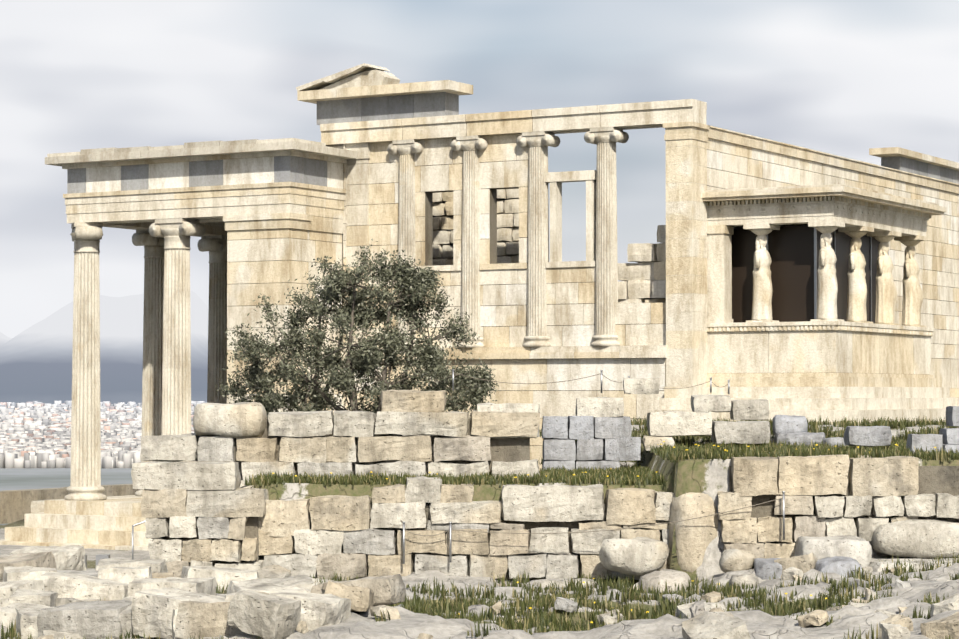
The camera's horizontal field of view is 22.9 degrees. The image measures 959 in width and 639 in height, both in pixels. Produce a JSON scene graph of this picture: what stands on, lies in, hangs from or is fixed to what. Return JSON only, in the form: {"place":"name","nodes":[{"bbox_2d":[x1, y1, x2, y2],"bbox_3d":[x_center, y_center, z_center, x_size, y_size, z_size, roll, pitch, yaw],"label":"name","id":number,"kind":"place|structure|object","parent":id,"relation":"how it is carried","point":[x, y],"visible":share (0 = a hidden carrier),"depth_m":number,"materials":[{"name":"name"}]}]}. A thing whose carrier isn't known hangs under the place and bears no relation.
{"place":"outdoors","nodes":[
{"label":"outdoors","id":0,"kind":"place"},
{"bbox_2d":[0,468,132,524],"bbox_3d":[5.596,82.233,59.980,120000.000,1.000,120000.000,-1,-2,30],"label":"ground","id":1,"kind":"structure","parent":0,"point":[23,478],"depth_m":2258.67,"materials":[{"name":"grey"}]},
{"bbox_2d":[0,400,206,468],"bbox_3d":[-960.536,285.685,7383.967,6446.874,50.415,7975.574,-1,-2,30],"label":"city of athens","id":2,"kind":"object","parent":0,"point":[35,434],"visible":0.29,"depth_m":3559.81,"materials":[{"name":"paint"}]},
{"bbox_2d":[0,290,208,407],"bbox_3d":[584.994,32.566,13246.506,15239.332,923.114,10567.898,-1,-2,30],"label":"mountains","id":3,"kind":"structure","parent":0,"point":[36,362],"depth_m":12715.06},
{"bbox_2d":[0,422,958,638],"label":"rocky ground","id":4,"kind":"structure","parent":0,"point":[710,477],"depth_m":39.30,"materials":[{"name":"rock"},{"name":"limestone"}]},
{"bbox_2d":[0,484,138,523],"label":"parapet wall","id":5,"kind":"structure","parent":4,"relation":"on","point":[15,505],"depth_m":82.49,"materials":[{"name":"stone"}]},
{"bbox_2d":[229,250,483,416],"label":"branches","id":6,"kind":"object","parent":4,"relation":"on","point":[384,374],"visible":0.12,"depth_m":59.13,"materials":[{"name":"brown plant"}]},
{"bbox_2d":[215,239,500,487],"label":"olive tree leaves","id":7,"kind":"object","parent":6,"relation":"on","point":[429,360],"visible":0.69,"depth_m":59.10,"materials":[{"name":"green plant"}]},
{"bbox_2d":[85,369,784,567],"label":"rope posts","id":8,"kind":"object","parent":4,"relation":"on","point":[102,556],"visible":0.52,"depth_m":55.21,"materials":[{"name":"silver metal"}]},
{"bbox_2d":[405,373,782,535],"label":"barrier ropes","id":9,"kind":"object","parent":8,"relation":"on","point":[600,530],"visible":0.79,"depth_m":45.17,"materials":[{"name":"grey fabric"}]},
{"bbox_2d":[0,63,958,550],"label":"temple","id":10,"kind":"structure","parent":4,"relation":"on","point":[466,209],"depth_m":66.01,"materials":[{"name":"stone"}]},
{"bbox_2d":[67,92,958,193],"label":"frieze","id":11,"kind":"object","parent":10,"relation":"on","point":[286,169],"visible":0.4,"depth_m":67.50,"materials":[{"name":"stone"}]},
{"bbox_2d":[732,225,879,323],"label":"porch panels","id":12,"kind":"object","parent":10,"relation":"on","point":[791,250],"visible":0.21,"depth_m":63.47,"materials":[{"name":"black"}]},
{"bbox_2d":[766,228,888,321],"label":"panel frames","id":13,"kind":"structure","parent":10,"relation":"on","point":[815,273],"depth_m":62.86,"materials":[{"name":"silver metal"}]},
{"bbox_2d":[0,377,958,638],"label":"stone blocks","id":14,"kind":"structure","parent":4,"relation":"on","point":[166,589],"depth_m":45.31,"materials":[{"name":"stone"}]},
{"bbox_2d":[160,418,958,579],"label":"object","id":15,"kind":"object","parent":14,"relation":"on","point":[937,479],"visible":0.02,"depth_m":45.69,"materials":[{"name":"stone"}]},
{"bbox_2d":[272,441,935,622],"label":"yellow flowers","id":16,"kind":"object","parent":4,"relation":"on","point":[637,476],"visible":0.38,"depth_m":45.91,"materials":[{"name":"yellow plant"}]},
{"bbox_2d":[0,0,958,337],"label":"sky","id":17,"kind":"structure","parent":0,"point":[844,78],"materials":[{"name":"white"}]},
{"bbox_2d":[1,415,958,638],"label":"grass","id":18,"kind":"structure","parent":0,"point":[621,475],"depth_m":42.94,"materials":[{"name":"green plant"}]}
]}

